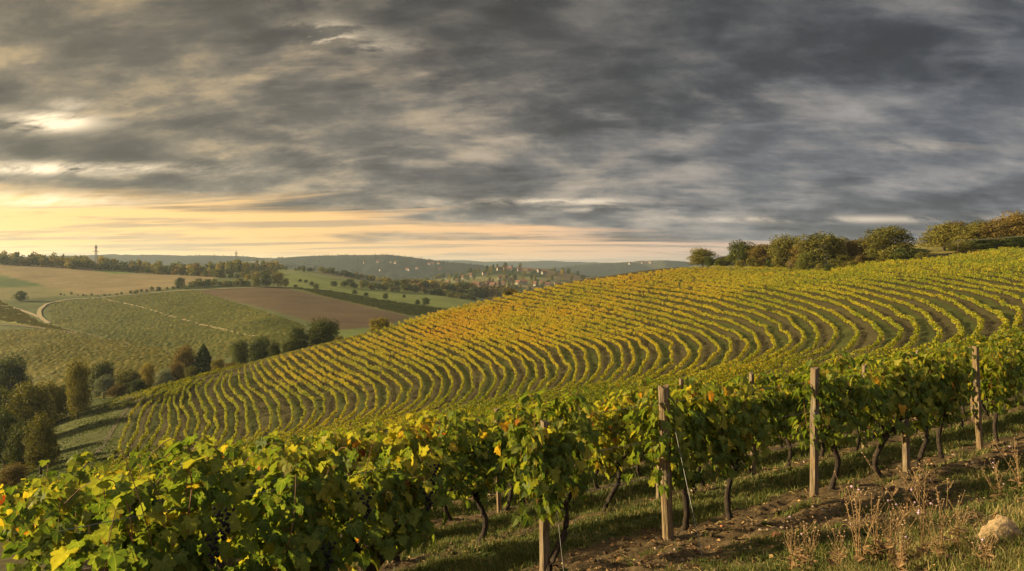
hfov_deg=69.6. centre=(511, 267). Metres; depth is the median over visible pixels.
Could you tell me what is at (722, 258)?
tree
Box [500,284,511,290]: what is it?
tree
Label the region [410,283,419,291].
tree
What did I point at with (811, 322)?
vine row
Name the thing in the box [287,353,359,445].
vine row
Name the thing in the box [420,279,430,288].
tree
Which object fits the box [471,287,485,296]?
tree
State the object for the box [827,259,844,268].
tree
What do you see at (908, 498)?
dry weed
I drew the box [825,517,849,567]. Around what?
dry weed
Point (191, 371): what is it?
tree
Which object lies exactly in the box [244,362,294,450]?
vine row
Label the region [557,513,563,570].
guy wire
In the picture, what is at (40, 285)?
ground
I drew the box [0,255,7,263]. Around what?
tree
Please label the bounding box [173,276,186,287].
tree
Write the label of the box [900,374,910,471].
vine post
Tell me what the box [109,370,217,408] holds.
vine row
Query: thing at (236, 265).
forest
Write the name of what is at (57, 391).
tree
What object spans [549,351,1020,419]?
trellis wire
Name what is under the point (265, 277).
tree
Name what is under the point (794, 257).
tree
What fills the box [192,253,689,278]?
hill wood
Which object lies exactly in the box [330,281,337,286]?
tree
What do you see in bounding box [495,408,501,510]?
vine post
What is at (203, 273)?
tree
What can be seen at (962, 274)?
vine row
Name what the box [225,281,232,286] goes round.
tree
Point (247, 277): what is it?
tree
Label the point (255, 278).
tree
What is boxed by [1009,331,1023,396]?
grape vine
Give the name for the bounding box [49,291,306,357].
valley vineyard
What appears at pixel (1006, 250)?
vine row
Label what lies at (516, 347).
vine row
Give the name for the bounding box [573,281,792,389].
vine row
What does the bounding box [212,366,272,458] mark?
vine row
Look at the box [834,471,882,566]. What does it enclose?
dry weed
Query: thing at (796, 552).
dry weed
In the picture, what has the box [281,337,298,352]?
tree
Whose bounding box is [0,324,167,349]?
valley track
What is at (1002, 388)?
grape vine
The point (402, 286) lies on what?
tree
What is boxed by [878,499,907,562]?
dry weed
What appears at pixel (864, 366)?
vine post
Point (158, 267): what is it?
tree
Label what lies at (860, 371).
grape vine
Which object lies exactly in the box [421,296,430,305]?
tree
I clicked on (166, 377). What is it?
tree
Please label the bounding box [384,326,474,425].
vine row
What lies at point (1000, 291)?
vine row
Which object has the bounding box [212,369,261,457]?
vine row
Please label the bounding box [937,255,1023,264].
vine row
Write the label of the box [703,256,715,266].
tree
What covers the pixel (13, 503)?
grape vine
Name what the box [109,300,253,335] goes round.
field path
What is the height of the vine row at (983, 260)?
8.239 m
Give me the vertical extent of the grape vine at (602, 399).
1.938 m
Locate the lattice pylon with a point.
(95, 256)
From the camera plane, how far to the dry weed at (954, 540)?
6.11 m
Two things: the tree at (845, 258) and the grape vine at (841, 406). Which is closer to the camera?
the grape vine at (841, 406)
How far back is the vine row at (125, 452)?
137.27 m
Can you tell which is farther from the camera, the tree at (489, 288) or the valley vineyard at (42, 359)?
the tree at (489, 288)
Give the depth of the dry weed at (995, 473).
8.02 m
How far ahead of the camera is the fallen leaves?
8.24 m
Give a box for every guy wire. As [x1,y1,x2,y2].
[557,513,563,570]
[673,421,701,553]
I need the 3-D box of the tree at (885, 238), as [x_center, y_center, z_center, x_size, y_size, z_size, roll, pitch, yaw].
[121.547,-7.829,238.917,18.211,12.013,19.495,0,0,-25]
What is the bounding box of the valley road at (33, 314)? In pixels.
[2,305,37,316]
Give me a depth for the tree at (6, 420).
135.40 m
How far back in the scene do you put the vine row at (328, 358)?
154.50 m
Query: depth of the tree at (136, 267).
942.50 m
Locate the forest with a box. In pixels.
[0,250,283,274]
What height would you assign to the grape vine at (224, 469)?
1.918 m
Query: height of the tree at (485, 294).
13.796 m
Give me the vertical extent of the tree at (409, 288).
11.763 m
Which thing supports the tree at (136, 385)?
on the ground at (40, 285)
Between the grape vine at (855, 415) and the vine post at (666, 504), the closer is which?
the vine post at (666, 504)
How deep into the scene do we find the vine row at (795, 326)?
149.15 m
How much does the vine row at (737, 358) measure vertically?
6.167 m
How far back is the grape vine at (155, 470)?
12.22 m
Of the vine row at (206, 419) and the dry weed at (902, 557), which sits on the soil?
the dry weed at (902, 557)
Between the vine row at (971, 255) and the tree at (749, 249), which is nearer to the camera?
the vine row at (971, 255)
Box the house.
[515,280,521,284]
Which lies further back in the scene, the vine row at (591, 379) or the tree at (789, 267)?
the tree at (789, 267)
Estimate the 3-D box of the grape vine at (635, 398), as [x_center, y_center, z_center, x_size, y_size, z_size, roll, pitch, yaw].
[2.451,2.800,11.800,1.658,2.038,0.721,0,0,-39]
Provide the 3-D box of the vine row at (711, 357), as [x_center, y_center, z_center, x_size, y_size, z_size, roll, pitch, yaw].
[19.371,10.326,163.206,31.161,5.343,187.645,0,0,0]
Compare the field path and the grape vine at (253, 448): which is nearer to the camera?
the grape vine at (253, 448)
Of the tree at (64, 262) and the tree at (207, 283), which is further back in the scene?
the tree at (64, 262)
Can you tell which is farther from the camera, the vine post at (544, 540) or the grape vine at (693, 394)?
the grape vine at (693, 394)
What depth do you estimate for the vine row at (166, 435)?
138.78 m
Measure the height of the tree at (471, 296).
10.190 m
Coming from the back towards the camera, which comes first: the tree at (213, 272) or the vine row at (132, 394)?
the tree at (213, 272)
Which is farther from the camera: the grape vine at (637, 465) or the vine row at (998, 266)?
the vine row at (998, 266)
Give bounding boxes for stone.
[772,531,780,536]
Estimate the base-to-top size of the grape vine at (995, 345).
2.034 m
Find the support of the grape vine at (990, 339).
on the ground at (40, 285)
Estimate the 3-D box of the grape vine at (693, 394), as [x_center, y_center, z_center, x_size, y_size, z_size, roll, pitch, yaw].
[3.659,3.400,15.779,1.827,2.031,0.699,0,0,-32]
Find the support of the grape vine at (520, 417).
on the soil
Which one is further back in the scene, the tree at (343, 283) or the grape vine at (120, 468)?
the tree at (343, 283)
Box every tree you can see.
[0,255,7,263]
[0,353,33,397]
[0,380,58,441]
[0,384,19,440]
[0,405,25,469]
[0,462,29,488]
[1,420,39,474]
[7,257,18,264]
[11,290,28,300]
[20,259,31,265]
[21,410,62,474]
[25,257,36,265]
[28,379,67,422]
[29,256,40,264]
[38,258,45,266]
[48,258,62,266]
[60,385,74,414]
[61,257,74,266]
[63,260,76,268]
[63,357,92,419]
[67,259,81,268]
[78,257,91,267]
[80,260,93,268]
[85,358,117,389]
[89,373,115,398]
[99,261,109,269]
[104,383,127,397]
[112,368,146,394]
[120,262,129,271]
[125,378,149,393]
[127,267,134,271]
[133,264,141,271]
[138,362,156,390]
[151,264,161,273]
[152,367,174,387]
[155,264,163,273]
[163,265,175,274]
[169,361,184,382]
[170,265,184,274]
[171,342,196,377]
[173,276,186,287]
[176,265,186,274]
[184,365,198,377]
[186,266,201,275]
[190,281,199,286]
[192,343,211,375]
[201,270,208,276]
[204,279,211,285]
[209,269,218,276]
[210,358,225,371]
[221,362,237,369]
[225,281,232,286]
[230,338,250,365]
[236,278,243,285]
[244,273,250,280]
[246,336,270,362]
[251,275,261,286]
[259,272,273,286]
[265,340,281,356]
[270,271,283,286]
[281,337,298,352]
[282,325,309,349]
[283,278,289,286]
[306,315,340,345]
[312,283,319,289]
[327,268,334,273]
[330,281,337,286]
[339,281,347,286]
[341,270,350,275]
[345,279,354,287]
[358,280,364,287]
[366,282,377,289]
[366,317,389,331]
[375,283,383,289]
[382,277,394,285]
[400,283,407,290]
[406,284,412,290]
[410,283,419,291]
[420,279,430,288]
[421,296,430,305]
[429,288,437,294]
[430,282,439,288]
[434,288,442,294]
[446,284,455,291]
[447,291,454,297]
[452,282,463,293]
[454,292,463,297]
[457,282,471,292]
[462,282,475,290]
[464,287,480,295]
[464,292,476,299]
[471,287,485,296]
[479,289,489,296]
[480,285,495,297]
[491,285,501,296]
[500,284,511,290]
[505,288,517,294]
[686,247,718,266]
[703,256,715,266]
[713,255,732,265]
[714,259,723,265]
[725,240,755,267]
[734,259,746,266]
[743,244,764,265]
[744,256,760,268]
[746,243,770,267]
[764,233,802,269]
[764,259,779,266]
[785,241,813,265]
[786,264,794,270]
[792,231,853,265]
[794,251,818,270]
[814,263,824,271]
[823,265,834,272]
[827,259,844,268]
[828,236,853,259]
[833,254,853,265]
[839,238,866,258]
[846,260,856,266]
[853,253,871,264]
[856,239,874,254]
[858,225,921,255]
[867,252,883,260]
[878,249,894,262]
[887,252,902,262]
[894,248,908,260]
[906,249,916,259]
[912,248,932,253]
[915,251,928,259]
[916,221,964,250]
[937,219,972,244]
[944,243,977,251]
[946,223,994,249]
[963,238,1009,249]
[967,218,989,236]
[971,218,1022,247]
[996,209,1023,246]
[999,235,1023,246]
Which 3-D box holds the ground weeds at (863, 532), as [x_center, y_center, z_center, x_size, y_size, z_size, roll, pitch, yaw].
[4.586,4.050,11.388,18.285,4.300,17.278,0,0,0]
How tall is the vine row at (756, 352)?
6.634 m
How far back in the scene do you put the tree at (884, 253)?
223.23 m
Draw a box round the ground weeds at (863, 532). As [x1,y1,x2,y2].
[351,411,1023,570]
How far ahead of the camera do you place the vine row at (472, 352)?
156.40 m
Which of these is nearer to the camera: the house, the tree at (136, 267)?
the tree at (136, 267)
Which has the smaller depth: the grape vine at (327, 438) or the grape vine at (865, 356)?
the grape vine at (327, 438)
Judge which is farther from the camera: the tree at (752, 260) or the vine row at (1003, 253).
the tree at (752, 260)
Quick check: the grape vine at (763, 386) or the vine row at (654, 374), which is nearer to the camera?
the grape vine at (763, 386)
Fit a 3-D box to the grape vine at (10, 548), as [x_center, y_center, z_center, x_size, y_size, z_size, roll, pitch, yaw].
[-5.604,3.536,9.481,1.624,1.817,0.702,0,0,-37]
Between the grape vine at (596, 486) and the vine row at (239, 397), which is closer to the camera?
the grape vine at (596, 486)
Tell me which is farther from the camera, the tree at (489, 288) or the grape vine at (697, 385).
the tree at (489, 288)
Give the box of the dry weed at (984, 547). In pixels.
[967,522,1001,569]
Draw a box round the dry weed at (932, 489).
[918,459,937,504]
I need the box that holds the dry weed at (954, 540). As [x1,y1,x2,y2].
[927,490,977,550]
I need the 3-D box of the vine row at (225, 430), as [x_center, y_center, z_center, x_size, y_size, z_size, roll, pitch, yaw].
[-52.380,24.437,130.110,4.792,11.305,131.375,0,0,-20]
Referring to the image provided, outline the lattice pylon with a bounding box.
[94,245,97,269]
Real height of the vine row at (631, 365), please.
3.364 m
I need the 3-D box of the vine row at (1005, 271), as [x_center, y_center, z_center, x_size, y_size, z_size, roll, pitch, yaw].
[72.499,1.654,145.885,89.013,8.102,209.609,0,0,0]
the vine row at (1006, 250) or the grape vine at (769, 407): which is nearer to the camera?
the grape vine at (769, 407)
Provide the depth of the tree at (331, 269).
1085.89 m
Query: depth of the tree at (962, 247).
242.26 m
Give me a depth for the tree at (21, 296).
679.60 m
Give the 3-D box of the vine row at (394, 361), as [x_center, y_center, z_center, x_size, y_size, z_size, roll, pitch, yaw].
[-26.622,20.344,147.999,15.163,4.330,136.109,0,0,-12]
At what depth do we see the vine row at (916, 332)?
140.08 m
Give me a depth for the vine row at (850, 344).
136.25 m
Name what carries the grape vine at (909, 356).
on the soil
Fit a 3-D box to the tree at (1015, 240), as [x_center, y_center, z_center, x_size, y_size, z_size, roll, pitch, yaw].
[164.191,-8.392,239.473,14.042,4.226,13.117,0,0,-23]
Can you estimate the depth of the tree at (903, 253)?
225.39 m
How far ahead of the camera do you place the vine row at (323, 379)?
147.62 m
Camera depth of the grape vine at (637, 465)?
15.04 m
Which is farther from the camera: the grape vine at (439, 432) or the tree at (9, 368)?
the tree at (9, 368)
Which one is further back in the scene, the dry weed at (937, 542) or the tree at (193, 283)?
the tree at (193, 283)
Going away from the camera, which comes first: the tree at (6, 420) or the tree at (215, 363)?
the tree at (6, 420)
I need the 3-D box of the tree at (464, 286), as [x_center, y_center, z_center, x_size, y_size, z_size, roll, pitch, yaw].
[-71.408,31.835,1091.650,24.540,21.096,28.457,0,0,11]
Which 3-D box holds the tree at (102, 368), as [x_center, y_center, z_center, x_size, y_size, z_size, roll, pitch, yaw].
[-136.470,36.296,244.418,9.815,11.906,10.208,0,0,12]
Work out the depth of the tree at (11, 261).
929.21 m
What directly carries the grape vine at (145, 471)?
on the soil
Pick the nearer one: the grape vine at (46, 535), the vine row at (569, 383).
the grape vine at (46, 535)
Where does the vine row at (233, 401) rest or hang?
on the ground at (40, 285)
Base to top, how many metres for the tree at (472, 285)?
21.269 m
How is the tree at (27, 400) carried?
on the ground at (40, 285)
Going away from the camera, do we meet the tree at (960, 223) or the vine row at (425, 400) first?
the vine row at (425, 400)
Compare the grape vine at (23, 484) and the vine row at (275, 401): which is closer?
the grape vine at (23, 484)
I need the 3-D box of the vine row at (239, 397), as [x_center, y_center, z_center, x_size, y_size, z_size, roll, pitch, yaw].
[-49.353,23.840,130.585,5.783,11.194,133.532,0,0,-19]
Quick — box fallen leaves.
[388,416,1023,570]
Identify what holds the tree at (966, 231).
on the ground at (40, 285)
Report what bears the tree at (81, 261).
on the ground at (40, 285)
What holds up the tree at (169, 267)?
on the ground at (40, 285)
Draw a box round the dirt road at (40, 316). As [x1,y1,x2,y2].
[37,287,248,322]
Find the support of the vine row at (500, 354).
on the ground at (40, 285)
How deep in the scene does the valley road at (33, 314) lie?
609.35 m
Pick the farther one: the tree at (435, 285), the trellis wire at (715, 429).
the tree at (435, 285)
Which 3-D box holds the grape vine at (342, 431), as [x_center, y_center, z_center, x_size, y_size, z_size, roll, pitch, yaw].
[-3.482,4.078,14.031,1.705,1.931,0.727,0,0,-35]
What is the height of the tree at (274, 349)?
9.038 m
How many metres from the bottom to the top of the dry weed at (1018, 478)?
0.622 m
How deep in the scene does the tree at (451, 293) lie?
929.02 m
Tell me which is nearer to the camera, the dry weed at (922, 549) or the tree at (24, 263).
the dry weed at (922, 549)
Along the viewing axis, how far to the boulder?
6.15 m
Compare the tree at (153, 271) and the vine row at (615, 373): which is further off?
the tree at (153, 271)
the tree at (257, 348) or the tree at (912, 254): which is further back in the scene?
the tree at (257, 348)
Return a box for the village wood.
[375,262,584,294]
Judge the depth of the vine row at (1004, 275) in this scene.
160.66 m
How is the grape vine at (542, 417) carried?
on the soil
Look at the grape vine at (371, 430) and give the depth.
11.66 m
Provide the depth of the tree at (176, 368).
239.30 m
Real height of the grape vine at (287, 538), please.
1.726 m
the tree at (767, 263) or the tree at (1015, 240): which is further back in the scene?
the tree at (767, 263)
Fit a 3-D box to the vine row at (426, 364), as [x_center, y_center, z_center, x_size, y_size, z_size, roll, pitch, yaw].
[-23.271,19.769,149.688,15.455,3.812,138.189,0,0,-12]
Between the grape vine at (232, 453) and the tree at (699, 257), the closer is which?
the grape vine at (232, 453)
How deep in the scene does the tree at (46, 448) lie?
112.39 m
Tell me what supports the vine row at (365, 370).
on the ground at (40, 285)
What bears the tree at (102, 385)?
on the ground at (40, 285)
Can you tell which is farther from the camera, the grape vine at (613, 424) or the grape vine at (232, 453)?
the grape vine at (613, 424)
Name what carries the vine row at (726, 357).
on the ground at (40, 285)
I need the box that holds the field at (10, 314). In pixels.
[0,300,84,333]
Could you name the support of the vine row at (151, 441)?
on the ground at (40, 285)
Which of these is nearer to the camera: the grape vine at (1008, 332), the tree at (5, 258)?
the grape vine at (1008, 332)
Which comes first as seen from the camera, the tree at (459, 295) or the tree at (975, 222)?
the tree at (975, 222)
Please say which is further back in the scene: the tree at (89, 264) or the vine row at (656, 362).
the tree at (89, 264)
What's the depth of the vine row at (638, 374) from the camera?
151.19 m
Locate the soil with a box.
[216,403,1023,570]
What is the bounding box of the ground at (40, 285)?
[0,243,1023,570]
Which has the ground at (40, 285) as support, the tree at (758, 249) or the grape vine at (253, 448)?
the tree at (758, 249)
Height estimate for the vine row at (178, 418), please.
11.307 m
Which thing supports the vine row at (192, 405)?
on the ground at (40, 285)
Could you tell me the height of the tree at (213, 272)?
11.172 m
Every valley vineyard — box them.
[0,328,174,397]
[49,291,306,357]
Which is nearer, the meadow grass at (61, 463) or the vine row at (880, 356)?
the vine row at (880, 356)
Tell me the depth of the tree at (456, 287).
1093.37 m
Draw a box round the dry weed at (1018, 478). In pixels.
[993,437,1023,490]
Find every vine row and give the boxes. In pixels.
[93,378,190,473]
[95,378,189,474]
[99,362,242,407]
[101,379,188,474]
[102,356,869,474]
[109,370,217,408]
[110,335,975,477]
[119,379,190,464]
[121,377,194,408]
[137,380,190,465]
[137,383,189,466]
[164,378,200,461]
[164,380,192,458]
[167,376,210,464]
[169,376,219,464]
[188,305,467,378]
[198,372,228,454]
[211,371,249,457]
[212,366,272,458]
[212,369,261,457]
[212,371,239,452]
[242,365,282,450]
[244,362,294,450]
[260,360,306,440]
[264,358,316,446]
[268,354,338,449]
[268,356,325,450]
[285,352,348,445]
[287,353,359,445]
[302,348,369,435]
[305,346,378,442]
[315,346,390,438]
[326,342,403,435]
[333,339,413,436]
[336,337,422,434]
[351,336,435,431]
[359,334,443,431]
[367,331,453,431]
[375,329,464,431]
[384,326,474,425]
[390,323,485,425]
[398,321,496,424]
[404,319,506,422]
[409,317,517,421]
[415,316,528,421]
[421,314,538,420]
[428,312,548,418]
[431,312,558,416]
[437,310,571,416]
[441,309,577,416]
[448,307,588,415]
[451,306,601,414]
[457,305,613,414]
[463,304,624,410]
[469,302,635,408]
[476,300,649,409]
[484,299,662,400]
[485,343,927,423]
[494,297,673,403]
[503,294,690,400]
[513,292,702,400]
[523,290,720,399]
[534,287,732,398]
[544,286,749,394]
[554,283,760,390]
[563,282,777,391]
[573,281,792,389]
[584,279,806,386]
[595,277,819,384]
[606,276,838,384]
[618,275,860,377]
[628,273,884,373]
[638,272,903,366]
[649,271,919,368]
[656,270,943,354]
[663,269,964,349]
[670,268,984,346]
[680,267,1009,337]
[692,266,1022,334]
[711,265,1023,302]
[760,265,1023,292]
[845,264,1023,287]
[848,262,1023,282]
[854,260,1023,277]
[885,259,1023,273]
[910,258,1023,267]
[922,256,1021,267]
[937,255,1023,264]
[949,253,1023,260]
[958,253,1023,259]
[967,251,1023,257]
[978,249,1022,254]
[987,248,1023,253]
[1000,246,1022,249]
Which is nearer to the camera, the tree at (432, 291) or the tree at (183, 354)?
the tree at (183, 354)
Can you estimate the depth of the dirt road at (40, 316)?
653.69 m
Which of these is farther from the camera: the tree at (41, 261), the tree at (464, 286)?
the tree at (464, 286)
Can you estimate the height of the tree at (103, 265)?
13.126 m
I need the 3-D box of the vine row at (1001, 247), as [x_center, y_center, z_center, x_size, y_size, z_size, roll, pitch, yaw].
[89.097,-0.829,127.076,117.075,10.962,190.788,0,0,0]
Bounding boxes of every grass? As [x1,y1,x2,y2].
[0,398,134,488]
[115,253,1023,459]
[218,404,1023,570]
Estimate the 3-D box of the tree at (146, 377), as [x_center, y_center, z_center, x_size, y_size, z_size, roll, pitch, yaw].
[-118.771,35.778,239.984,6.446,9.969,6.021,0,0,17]
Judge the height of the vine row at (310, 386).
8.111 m
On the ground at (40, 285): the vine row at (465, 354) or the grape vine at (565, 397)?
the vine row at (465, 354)
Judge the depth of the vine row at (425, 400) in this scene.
149.73 m
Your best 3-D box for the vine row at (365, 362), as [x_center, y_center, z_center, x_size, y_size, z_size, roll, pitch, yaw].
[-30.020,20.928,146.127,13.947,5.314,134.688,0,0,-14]
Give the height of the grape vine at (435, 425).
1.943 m
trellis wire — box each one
[61,467,391,530]
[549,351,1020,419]
[566,395,1020,495]
[571,378,993,455]
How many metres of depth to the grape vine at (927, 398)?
11.31 m
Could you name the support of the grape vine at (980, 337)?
on the ground at (40, 285)
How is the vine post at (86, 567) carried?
on the soil
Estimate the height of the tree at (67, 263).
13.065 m
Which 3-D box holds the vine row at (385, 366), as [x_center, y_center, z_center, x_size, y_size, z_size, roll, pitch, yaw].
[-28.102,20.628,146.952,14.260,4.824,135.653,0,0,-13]
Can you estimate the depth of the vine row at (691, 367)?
144.29 m
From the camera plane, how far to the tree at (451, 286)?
1093.24 m
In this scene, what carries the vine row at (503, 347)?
on the ground at (40, 285)
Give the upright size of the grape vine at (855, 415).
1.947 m
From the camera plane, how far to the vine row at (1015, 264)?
173.89 m
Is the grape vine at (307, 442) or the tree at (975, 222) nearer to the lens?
the grape vine at (307, 442)
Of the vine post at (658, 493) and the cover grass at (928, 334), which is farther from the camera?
the cover grass at (928, 334)
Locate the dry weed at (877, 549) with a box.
[864,488,897,562]
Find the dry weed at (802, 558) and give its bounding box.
[787,516,825,570]
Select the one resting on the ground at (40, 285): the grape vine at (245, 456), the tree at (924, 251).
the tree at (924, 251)
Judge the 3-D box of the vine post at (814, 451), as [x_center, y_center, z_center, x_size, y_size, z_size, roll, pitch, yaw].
[4.012,2.319,9.762,0.127,2.001,0.130,0,0,-29]
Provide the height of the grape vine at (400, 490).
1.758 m
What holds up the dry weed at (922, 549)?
on the soil
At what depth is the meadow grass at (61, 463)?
139.80 m
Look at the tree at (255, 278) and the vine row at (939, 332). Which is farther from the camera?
the tree at (255, 278)
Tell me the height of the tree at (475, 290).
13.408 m
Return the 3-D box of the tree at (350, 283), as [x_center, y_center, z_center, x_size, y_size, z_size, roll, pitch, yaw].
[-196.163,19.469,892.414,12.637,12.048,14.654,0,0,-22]
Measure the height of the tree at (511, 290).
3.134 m
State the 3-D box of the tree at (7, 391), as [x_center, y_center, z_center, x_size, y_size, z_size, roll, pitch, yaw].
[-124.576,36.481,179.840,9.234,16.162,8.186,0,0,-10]
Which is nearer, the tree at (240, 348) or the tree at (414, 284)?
the tree at (240, 348)
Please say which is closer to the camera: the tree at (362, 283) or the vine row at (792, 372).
the vine row at (792, 372)
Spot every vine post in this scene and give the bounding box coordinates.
[81,560,108,570]
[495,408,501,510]
[539,420,549,570]
[656,458,660,498]
[658,384,673,540]
[679,378,683,389]
[749,372,755,474]
[809,367,819,496]
[862,364,866,448]
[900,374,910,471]
[968,346,974,420]
[972,346,983,449]
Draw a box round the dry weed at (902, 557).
[889,508,916,570]
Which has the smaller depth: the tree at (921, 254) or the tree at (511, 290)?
the tree at (921, 254)
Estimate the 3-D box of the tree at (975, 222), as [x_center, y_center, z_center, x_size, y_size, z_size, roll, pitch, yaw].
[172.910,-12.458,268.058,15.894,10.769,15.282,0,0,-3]
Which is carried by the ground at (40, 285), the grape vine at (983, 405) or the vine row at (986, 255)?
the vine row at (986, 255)
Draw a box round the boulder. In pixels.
[973,514,1023,544]
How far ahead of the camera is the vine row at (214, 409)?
148.48 m
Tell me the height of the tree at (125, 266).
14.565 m
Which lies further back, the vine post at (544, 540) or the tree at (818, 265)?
the tree at (818, 265)
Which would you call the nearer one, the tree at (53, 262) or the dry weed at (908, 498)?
the dry weed at (908, 498)
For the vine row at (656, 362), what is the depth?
155.34 m
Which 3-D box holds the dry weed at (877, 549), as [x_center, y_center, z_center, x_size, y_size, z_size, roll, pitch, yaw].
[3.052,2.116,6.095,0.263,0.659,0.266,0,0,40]
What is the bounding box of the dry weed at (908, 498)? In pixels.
[899,468,923,510]
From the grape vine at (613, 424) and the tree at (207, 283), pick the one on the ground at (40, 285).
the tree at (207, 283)
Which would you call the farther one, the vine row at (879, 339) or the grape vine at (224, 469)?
the vine row at (879, 339)
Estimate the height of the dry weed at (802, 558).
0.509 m
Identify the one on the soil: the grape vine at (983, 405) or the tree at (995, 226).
the grape vine at (983, 405)
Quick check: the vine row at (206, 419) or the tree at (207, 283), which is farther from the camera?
the tree at (207, 283)
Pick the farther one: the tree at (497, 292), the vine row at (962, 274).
the tree at (497, 292)
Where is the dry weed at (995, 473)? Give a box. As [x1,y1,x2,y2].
[981,461,1010,500]
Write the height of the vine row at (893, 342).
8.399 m
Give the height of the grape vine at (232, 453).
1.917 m
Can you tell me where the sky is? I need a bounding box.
[0,0,1023,264]
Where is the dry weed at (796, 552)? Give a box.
[783,527,804,569]
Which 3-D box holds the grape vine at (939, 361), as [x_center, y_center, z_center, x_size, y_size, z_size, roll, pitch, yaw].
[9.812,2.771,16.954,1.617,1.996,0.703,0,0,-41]
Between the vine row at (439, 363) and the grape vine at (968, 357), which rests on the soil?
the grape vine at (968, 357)
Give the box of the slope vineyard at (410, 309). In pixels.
[297,287,446,314]
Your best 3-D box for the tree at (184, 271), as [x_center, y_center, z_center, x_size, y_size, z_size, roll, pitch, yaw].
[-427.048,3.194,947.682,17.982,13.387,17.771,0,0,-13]
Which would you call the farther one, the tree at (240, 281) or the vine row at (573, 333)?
the tree at (240, 281)
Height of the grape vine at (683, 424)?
1.924 m
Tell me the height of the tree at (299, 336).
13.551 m
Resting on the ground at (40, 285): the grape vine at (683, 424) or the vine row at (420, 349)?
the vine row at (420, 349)
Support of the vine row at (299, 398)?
on the ground at (40, 285)
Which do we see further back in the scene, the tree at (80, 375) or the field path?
the field path
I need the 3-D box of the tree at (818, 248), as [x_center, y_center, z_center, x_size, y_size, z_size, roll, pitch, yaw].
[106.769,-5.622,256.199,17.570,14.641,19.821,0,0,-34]
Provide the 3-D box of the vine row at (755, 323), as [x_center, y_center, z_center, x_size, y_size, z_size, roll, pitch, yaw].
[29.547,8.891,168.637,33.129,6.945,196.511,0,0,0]
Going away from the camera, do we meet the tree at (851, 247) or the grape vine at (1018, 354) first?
the grape vine at (1018, 354)
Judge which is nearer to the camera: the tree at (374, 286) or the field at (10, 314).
the field at (10, 314)
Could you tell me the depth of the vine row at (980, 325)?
144.68 m
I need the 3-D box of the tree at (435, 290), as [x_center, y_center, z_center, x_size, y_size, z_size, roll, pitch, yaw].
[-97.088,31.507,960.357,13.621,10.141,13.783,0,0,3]
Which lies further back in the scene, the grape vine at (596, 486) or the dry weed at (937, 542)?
the grape vine at (596, 486)
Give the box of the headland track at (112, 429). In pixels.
[83,404,130,466]
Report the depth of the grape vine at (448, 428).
15.47 m
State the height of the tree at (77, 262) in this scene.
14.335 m
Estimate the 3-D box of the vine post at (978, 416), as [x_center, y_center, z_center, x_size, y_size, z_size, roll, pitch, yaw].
[7.845,2.323,12.392,0.114,2.004,0.180,0,0,-72]
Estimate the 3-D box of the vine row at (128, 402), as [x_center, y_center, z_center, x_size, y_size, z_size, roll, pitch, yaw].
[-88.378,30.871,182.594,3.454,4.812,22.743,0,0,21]
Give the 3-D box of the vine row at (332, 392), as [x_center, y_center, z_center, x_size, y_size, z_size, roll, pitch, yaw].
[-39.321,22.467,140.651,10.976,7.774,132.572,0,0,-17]
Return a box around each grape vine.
[0,468,82,542]
[0,476,34,490]
[0,483,58,560]
[1,470,138,570]
[1,478,60,542]
[11,451,189,570]
[50,433,264,570]
[57,471,112,480]
[77,456,166,517]
[95,464,168,478]
[97,467,141,479]
[105,464,165,476]
[137,468,223,523]
[138,436,276,569]
[180,450,252,473]
[197,432,380,570]
[198,448,258,470]
[221,447,271,554]
[233,430,373,540]
[246,446,268,466]
[247,446,295,455]
[248,437,318,453]
[287,428,348,453]
[304,426,454,570]
[327,410,459,560]
[357,421,437,524]
[415,421,453,430]
[424,424,458,502]
[426,415,486,521]
[429,409,526,541]
[444,412,514,432]
[469,401,535,509]
[487,386,600,570]
[489,402,550,438]
[531,402,584,467]
[536,395,583,423]
[559,389,653,510]
[574,403,635,488]
[579,396,611,466]
[619,375,735,532]
[622,392,657,476]
[623,377,702,468]
[650,379,702,402]
[675,377,731,487]
[684,375,781,519]
[692,380,735,416]
[716,378,740,385]
[725,372,786,475]
[739,381,768,418]
[755,369,799,447]
[755,371,809,466]
[785,363,832,440]
[786,360,840,458]
[787,351,874,489]
[831,353,927,477]
[832,361,873,450]
[846,367,861,375]
[857,355,900,417]
[884,347,953,466]
[891,351,935,433]
[912,346,980,458]
[918,346,961,420]
[942,342,984,421]
[965,344,1023,440]
[969,335,985,343]
[976,341,986,349]
[979,346,1008,416]
[980,341,1003,396]
[985,337,1000,343]
[990,336,1023,410]
[996,335,1006,341]
[1001,329,1014,335]
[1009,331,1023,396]
[1009,335,1023,408]
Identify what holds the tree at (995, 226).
on the ground at (40, 285)
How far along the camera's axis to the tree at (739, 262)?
303.15 m
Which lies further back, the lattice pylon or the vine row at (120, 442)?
the lattice pylon
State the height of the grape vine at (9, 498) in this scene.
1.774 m
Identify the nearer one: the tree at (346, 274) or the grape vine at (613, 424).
the grape vine at (613, 424)
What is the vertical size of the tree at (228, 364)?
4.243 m
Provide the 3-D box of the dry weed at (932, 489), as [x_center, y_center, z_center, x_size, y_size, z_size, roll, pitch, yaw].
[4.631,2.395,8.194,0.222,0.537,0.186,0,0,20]
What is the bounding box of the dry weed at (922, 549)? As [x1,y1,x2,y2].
[861,452,937,559]
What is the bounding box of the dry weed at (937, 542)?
[899,471,953,559]

